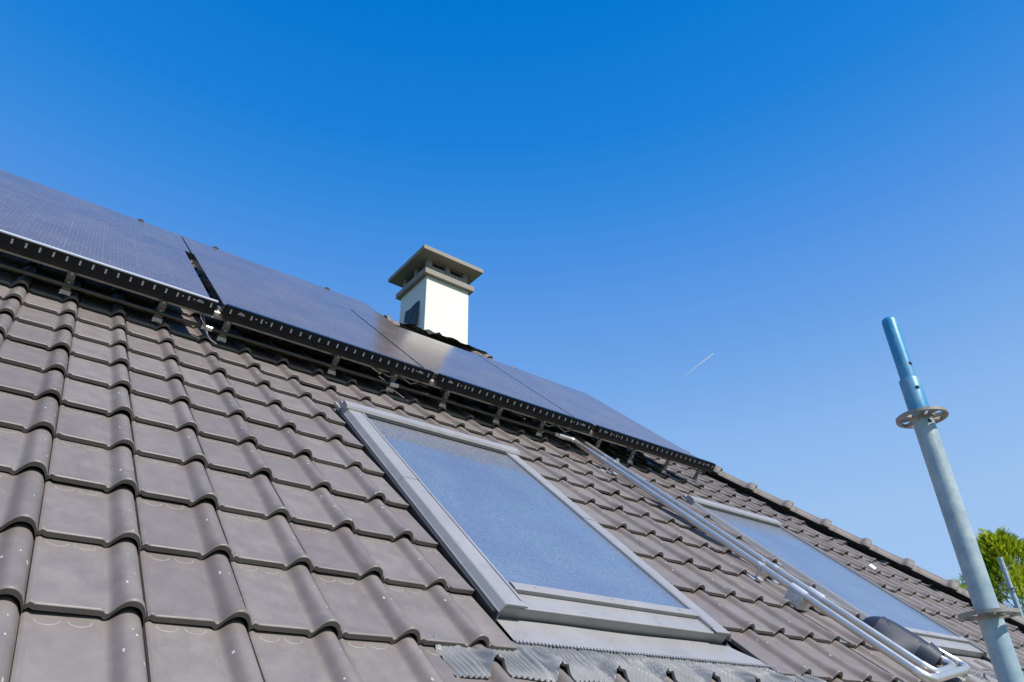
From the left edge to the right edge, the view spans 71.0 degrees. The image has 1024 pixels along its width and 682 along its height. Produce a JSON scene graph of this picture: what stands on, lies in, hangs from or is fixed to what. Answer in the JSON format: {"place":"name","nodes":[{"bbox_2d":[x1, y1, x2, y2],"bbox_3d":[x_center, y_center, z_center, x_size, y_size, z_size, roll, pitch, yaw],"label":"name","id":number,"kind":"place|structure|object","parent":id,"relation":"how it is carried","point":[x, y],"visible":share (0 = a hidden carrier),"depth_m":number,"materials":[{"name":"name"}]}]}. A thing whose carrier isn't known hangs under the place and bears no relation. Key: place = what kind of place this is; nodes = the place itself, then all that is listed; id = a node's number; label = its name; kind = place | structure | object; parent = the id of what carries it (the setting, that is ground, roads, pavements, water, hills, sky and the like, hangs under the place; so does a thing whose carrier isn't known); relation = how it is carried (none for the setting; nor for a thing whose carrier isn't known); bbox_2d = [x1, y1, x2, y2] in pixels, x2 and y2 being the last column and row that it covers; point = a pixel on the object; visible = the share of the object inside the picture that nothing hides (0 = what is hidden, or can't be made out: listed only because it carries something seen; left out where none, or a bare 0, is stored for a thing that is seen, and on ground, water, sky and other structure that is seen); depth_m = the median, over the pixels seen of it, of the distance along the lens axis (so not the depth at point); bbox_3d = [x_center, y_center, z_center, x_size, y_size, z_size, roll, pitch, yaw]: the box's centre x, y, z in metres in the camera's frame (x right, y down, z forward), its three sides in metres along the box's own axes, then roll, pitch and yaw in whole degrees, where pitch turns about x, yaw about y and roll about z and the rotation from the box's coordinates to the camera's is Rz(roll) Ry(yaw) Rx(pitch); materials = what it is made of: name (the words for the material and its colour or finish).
{"place":"outdoors","nodes":[
{"label":"outdoors","id":0,"kind":"place"},
{"bbox_2d":[0,0,1023,609],"label":"sky","id":1,"kind":"structure","parent":0,"point":[641,192],"materials":[{"name":"blue"}]},
{"label":"ground","id":2,"kind":"structure","parent":0,"visible":0},
{"bbox_2d":[0,244,1023,681],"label":"house","id":3,"kind":"structure","parent":2,"relation":"on","point":[182,502],"depth_m":2.53,"materials":[{"name":"tile"}]},
{"bbox_2d":[59,271,76,295],"bbox_3d":[-2.160,-0.293,3.503,0.047,0.131,0.071,21,4,-32],"label":"roof hook","id":4,"kind":"object","parent":3,"relation":"attached to","point":[70,277],"visible":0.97,"depth_m":3.48,"materials":[{"name":"metal"}]},
{"bbox_2d":[0,169,189,257],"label":"solar panel","id":5,"kind":"object","parent":3,"relation":"attached to","point":[67,201],"visible":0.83,"depth_m":5.29,"materials":[{"name":"blue glass"}]},
{"bbox_2d":[151,300,167,322],"bbox_3d":[-1.825,-0.166,3.728,0.047,0.131,0.071,21,4,-32],"label":"roof hook","id":6,"kind":"object","parent":3,"relation":"attached to","point":[162,305],"visible":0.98,"depth_m":3.71,"materials":[{"name":"metal"}]},
{"bbox_2d":[199,277,207,288],"bbox_3d":[-0.964,0.020,5.386,5.354,0.047,0.037,21,4,-32],"label":"mounting rail","id":7,"kind":"object","parent":3,"relation":"attached to","point":[203,282],"depth_m":4.67,"materials":[{"name":"metal"}]},
{"bbox_2d":[192,254,420,366],"bbox_3d":[-1.451,-0.210,4.900,1.262,0.044,1.708,21,4,-32],"label":"solar panel","id":8,"kind":"object","parent":7,"relation":"attached to","point":[225,284],"visible":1,"depth_m":4.74,"materials":[{"name":"blue glass"}]},
{"bbox_2d":[352,310,572,416],"bbox_3d":[-0.436,0.175,5.582,1.271,0.044,1.708,21,4,-32],"label":"solar panel","id":9,"kind":"object","parent":7,"relation":"attached to","point":[436,357],"visible":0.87,"depth_m":5.45,"materials":[{"name":"blue glass"}]},
{"bbox_2d":[478,355,695,456],"bbox_3d":[0.621,0.577,6.293,1.372,0.044,1.708,21,4,-32],"label":"solar panel","id":10,"kind":"object","parent":7,"relation":"attached to","point":[580,405],"visible":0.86,"depth_m":6.18,"materials":[{"name":"blue glass"}]},
{"bbox_2d":[216,320,231,342],"bbox_3d":[-1.563,-0.067,3.905,0.047,0.131,0.071,21,4,-32],"label":"roof hook","id":11,"kind":"object","parent":3,"relation":"attached to","point":[226,328],"visible":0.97,"depth_m":3.88,"materials":[{"name":"metal"}]},
{"bbox_2d":[181,236,395,325],"bbox_3d":[-1.903,-0.491,6.144,1.722,0.043,0.961,21,4,-32],"label":"solar panel","id":12,"kind":"object","parent":3,"relation":"attached to","point":[256,269],"visible":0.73,"depth_m":6.07,"materials":[{"name":"blue glass"}]},
{"bbox_2d":[0,263,578,444],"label":"mounting rail","id":13,"kind":"object","parent":3,"relation":"attached to","point":[211,328],"visible":1,"depth_m":3.99,"materials":[{"name":"metal"}]},
{"bbox_2d":[326,355,340,374],"bbox_3d":[-1.054,0.127,4.247,0.047,0.131,0.071,21,4,-32],"label":"roof hook","id":14,"kind":"object","parent":3,"relation":"attached to","point":[336,359],"visible":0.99,"depth_m":4.22,"materials":[{"name":"metal"}]},
{"bbox_2d":[0,249,696,469],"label":"mounting rail","id":15,"kind":"object","parent":3,"relation":"attached to","point":[192,310],"visible":0.17,"depth_m":4.11,"materials":[{"name":"metal"}]},
{"bbox_2d":[0,185,209,297],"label":"solar panel","id":16,"kind":"object","parent":15,"relation":"attached to","point":[38,220],"visible":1,"depth_m":4.12,"materials":[{"name":"blue glass"}]},
{"bbox_2d":[0,229,217,315],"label":"edge profile","id":17,"kind":"object","parent":15,"relation":"attached to","point":[50,255],"visible":1,"depth_m":3.52,"materials":[{"name":"black metal"}]},
{"bbox_2d":[200,312,216,343],"bbox_3d":[-1.618,-0.065,3.805,0.037,0.144,0.134,-20,-36,28],"label":"loose cable","id":18,"kind":"object","parent":17,"relation":"hanging from","point":[206,330],"visible":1,"depth_m":3.81,"materials":[{"name":"grey plastic"}]},
{"bbox_2d":[213,306,221,316],"bbox_3d":[-1.594,-0.162,3.847,0.060,0.050,0.076,21,4,-32],"label":"end clamp","id":19,"kind":"object","parent":15,"relation":"attached to","point":[217,312],"visible":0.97,"depth_m":3.84,"materials":[{"name":"metal"}]},
{"bbox_2d":[221,304,433,382],"bbox_3d":[-1.027,0.036,4.185,1.294,0.084,0.038,21,4,-32],"label":"edge profile","id":20,"kind":"object","parent":15,"relation":"attached to","point":[253,320],"visible":1,"depth_m":4.13,"materials":[{"name":"black metal"}]},
{"bbox_2d":[372,366,420,383],"bbox_3d":[-0.705,0.219,4.442,0.349,0.063,0.023,19,-36,-30],"label":"loose cable","id":21,"kind":"object","parent":20,"relation":"hanging from","point":[394,376],"visible":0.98,"depth_m":4.42,"materials":[{"name":"grey plastic"}]},
{"bbox_2d":[435,373,593,433],"bbox_3d":[0.049,0.444,4.908,1.320,0.084,0.038,21,4,-32],"label":"edge profile","id":22,"kind":"object","parent":15,"relation":"attached to","point":[497,398],"visible":1,"depth_m":4.86,"materials":[{"name":"black metal"}]},
{"bbox_2d":[536,418,573,431],"bbox_3d":[0.308,0.604,5.122,0.349,0.063,0.023,19,-36,-30],"label":"loose cable","id":23,"kind":"object","parent":22,"relation":"hanging from","point":[556,425],"visible":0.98,"depth_m":5.12,"materials":[{"name":"grey plastic"}]},
{"bbox_2d":[593,424,715,472],"bbox_3d":[1.146,0.861,5.645,1.340,0.084,0.038,21,4,-32],"label":"edge profile","id":24,"kind":"object","parent":15,"relation":"attached to","point":[605,433],"visible":1,"depth_m":5.60,"materials":[{"name":"black metal"}]},
{"bbox_2d":[384,373,398,392],"bbox_3d":[-0.747,0.243,4.452,0.047,0.131,0.071,21,4,-32],"label":"roof hook","id":25,"kind":"object","parent":3,"relation":"attached to","point":[390,388],"visible":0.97,"depth_m":4.43,"materials":[{"name":"metal"}]},
{"bbox_2d":[437,389,450,407],"bbox_3d":[-0.441,0.359,4.658,0.047,0.131,0.071,21,4,-32],"label":"roof hook","id":26,"kind":"object","parent":3,"relation":"attached to","point":[446,394],"visible":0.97,"depth_m":4.63,"materials":[{"name":"metal"}]},
{"bbox_2d":[490,406,503,423],"bbox_3d":[-0.101,0.489,4.887,0.047,0.131,0.071,21,4,-32],"label":"roof hook","id":27,"kind":"object","parent":3,"relation":"attached to","point":[498,412],"visible":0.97,"depth_m":4.86,"materials":[{"name":"metal"}]},
{"bbox_2d":[533,420,545,436],"bbox_3d":[0.197,0.602,5.087,0.047,0.131,0.071,21,4,-32],"label":"roof hook","id":28,"kind":"object","parent":3,"relation":"attached to","point":[541,425],"visible":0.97,"depth_m":5.06,"materials":[{"name":"metal"}]},
{"bbox_2d":[595,438,601,448],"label":"roof hook","id":29,"kind":"object","parent":3,"relation":"attached to","point":[598,442],"visible":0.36,"depth_m":5.35,"materials":[{"name":"metal"}]},
{"bbox_2d":[624,448,636,463],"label":"roof hook","id":30,"kind":"object","parent":3,"relation":"attached to","point":[631,456],"visible":0.98,"depth_m":5.55,"materials":[{"name":"metal"}]},
{"bbox_2d":[658,459,669,473],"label":"roof hook","id":31,"kind":"object","parent":3,"relation":"attached to","point":[667,462],"visible":0.96,"depth_m":5.75,"materials":[{"name":"metal"}]},
{"bbox_2d":[689,469,700,482],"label":"roof hook","id":32,"kind":"object","parent":3,"relation":"attached to","point":[696,475],"visible":0.99,"depth_m":5.96,"materials":[{"name":"metal"}]},
{"bbox_2d":[574,435,956,673],"bbox_3d":[1.306,1.169,4.370,0.545,0.110,2.714,21,4,-32],"label":"steel pipe","id":33,"kind":"object","parent":3,"relation":"attached to","point":[946,663],"visible":0.78,"depth_m":3.82,"materials":[{"name":"silver metal"}]},
{"bbox_2d":[806,586,826,602],"bbox_3d":[1.561,1.306,3.686,0.056,0.050,0.096,21,4,-32],"label":"sliding bracket","id":34,"kind":"object","parent":33,"relation":"attached to","point":[815,593],"visible":0.66,"depth_m":3.67,"materials":[{"name":"silver metal"}]},
{"bbox_2d":[562,432,970,681],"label":"steel pipe","id":35,"kind":"object","parent":3,"relation":"attached to","point":[962,668],"visible":0.96,"depth_m":3.61,"materials":[{"name":"silver metal"}]},
{"bbox_2d":[782,583,809,611],"bbox_3d":[1.443,1.285,3.607,0.081,0.094,0.118,21,4,-32],"label":"sliding bracket","id":36,"kind":"object","parent":35,"relation":"attached to","point":[795,594],"visible":0.95,"depth_m":3.58,"materials":[{"name":"silver metal"}]},
{"bbox_2d":[862,616,944,666],"bbox_3d":[1.938,1.522,3.604,0.278,0.182,0.383,21,4,-32],"label":"roof terminal","id":37,"kind":"object","parent":3,"relation":"on","point":[931,653],"visible":0.71,"depth_m":3.54,"materials":[{"name":"plastic"}]},
{"bbox_2d":[882,316,1023,681],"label":"scaffold pole","id":38,"kind":"object","parent":2,"relation":"on","point":[923,419],"visible":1,"depth_m":1.76,"materials":[{"name":"blue"}]},
{"bbox_2d":[947,525,1023,614],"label":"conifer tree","id":39,"kind":"object","parent":2,"relation":"on","point":[1008,546],"visible":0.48,"depth_m":13.05,"materials":[{"name":"green plant"}]},
{"bbox_2d":[997,553,1023,617],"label":"scaffold pole","id":40,"kind":"object","parent":2,"relation":"on","point":[1011,588],"visible":0.95,"depth_m":8.04,"materials":[{"name":"blue"}]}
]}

